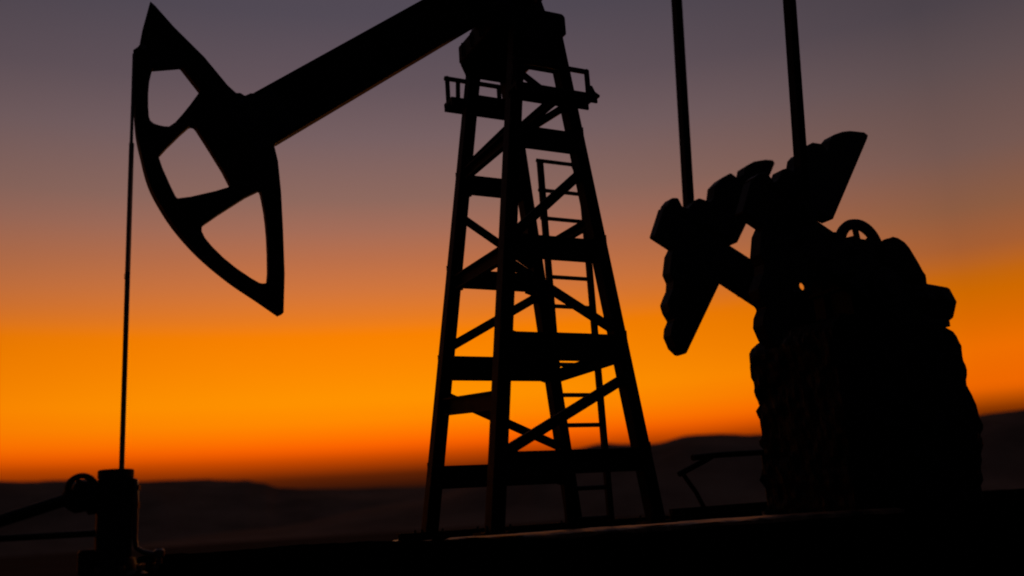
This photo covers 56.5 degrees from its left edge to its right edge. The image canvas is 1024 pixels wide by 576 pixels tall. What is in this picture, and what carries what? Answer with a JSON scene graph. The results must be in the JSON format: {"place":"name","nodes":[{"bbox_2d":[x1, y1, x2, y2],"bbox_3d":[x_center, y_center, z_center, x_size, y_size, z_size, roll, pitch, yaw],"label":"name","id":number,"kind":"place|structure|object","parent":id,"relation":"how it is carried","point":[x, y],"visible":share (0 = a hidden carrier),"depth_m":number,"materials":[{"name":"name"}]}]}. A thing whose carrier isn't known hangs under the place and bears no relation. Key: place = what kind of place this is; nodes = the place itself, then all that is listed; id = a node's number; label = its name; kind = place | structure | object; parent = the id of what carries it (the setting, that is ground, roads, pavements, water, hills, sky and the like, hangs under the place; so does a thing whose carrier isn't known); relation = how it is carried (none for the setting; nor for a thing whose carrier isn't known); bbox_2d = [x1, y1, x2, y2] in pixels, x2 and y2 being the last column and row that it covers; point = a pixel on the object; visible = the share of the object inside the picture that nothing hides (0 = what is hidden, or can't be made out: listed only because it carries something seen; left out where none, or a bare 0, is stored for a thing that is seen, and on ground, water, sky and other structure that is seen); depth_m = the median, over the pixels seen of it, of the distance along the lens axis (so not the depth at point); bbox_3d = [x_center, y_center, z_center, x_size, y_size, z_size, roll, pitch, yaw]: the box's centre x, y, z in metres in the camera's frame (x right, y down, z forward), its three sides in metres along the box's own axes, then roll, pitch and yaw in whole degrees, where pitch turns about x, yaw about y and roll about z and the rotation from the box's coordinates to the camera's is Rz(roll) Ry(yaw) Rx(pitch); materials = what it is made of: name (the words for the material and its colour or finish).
{"place":"outdoors","nodes":[
{"label":"outdoors","id":0,"kind":"place"},
{"bbox_2d":[0,479,460,556],"bbox_3d":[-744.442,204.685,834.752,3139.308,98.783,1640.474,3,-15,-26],"label":"hill","id":1,"kind":"structure","parent":0,"point":[172,509],"depth_m":1152.31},
{"bbox_2d":[0,511,763,575],"bbox_3d":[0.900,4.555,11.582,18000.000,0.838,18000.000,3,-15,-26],"label":"ground","id":2,"kind":"structure","parent":0,"point":[61,564],"depth_m":227.32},
{"bbox_2d":[0,469,164,575],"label":"wellhead","id":3,"kind":"object","parent":2,"relation":"on","point":[109,498],"visible":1,"depth_m":9.48,"materials":[{"name":"metal"}]},
{"bbox_2d":[136,488,1023,575],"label":"earth mound","id":4,"kind":"object","parent":2,"relation":"on","point":[986,539],"visible":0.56,"depth_m":9.32,"materials":[{"name":"soil"}]},
{"bbox_2d":[393,508,904,540],"bbox_3d":[1.732,3.479,13.038,6.026,0.489,3.978,3,-15,-26],"label":"concrete pad","id":5,"kind":"object","parent":4,"relation":"on","point":[593,531],"visible":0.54,"depth_m":11.59,"materials":[{"name":"concrete"}]},
{"bbox_2d":[119,0,956,541],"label":"pumpjack","id":6,"kind":"object","parent":5,"relation":"on","point":[509,44],"visible":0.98,"depth_m":12.61,"materials":[{"name":"paint"}]},
{"bbox_2d":[669,449,766,514],"bbox_3d":[3.236,3.046,14.704,2.002,1.061,0.090,3,-15,-26],"label":"guard rail","id":7,"kind":"object","parent":5,"relation":"on","point":[704,458],"visible":0.59,"depth_m":14.60,"materials":[{"name":"metal"}]},
{"bbox_2d":[749,313,987,514],"bbox_3d":[5.443,1.980,14.635,2.934,2.883,1.897,3,-15,-26],"label":"pedestal","id":8,"kind":"object","parent":4,"relation":"on","point":[854,414],"visible":0.83,"depth_m":13.84,"materials":[{"name":"stone"}]},
{"bbox_2d":[0,0,1023,488],"label":"sky","id":9,"kind":"structure","parent":0,"point":[335,390],"materials":[{"name":"orange"}]},
{"bbox_2d":[88,409,1023,549],"bbox_3d":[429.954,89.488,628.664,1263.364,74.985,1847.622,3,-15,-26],"label":"hill","id":10,"kind":"structure","parent":0,"point":[725,481],"depth_m":752.40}
]}

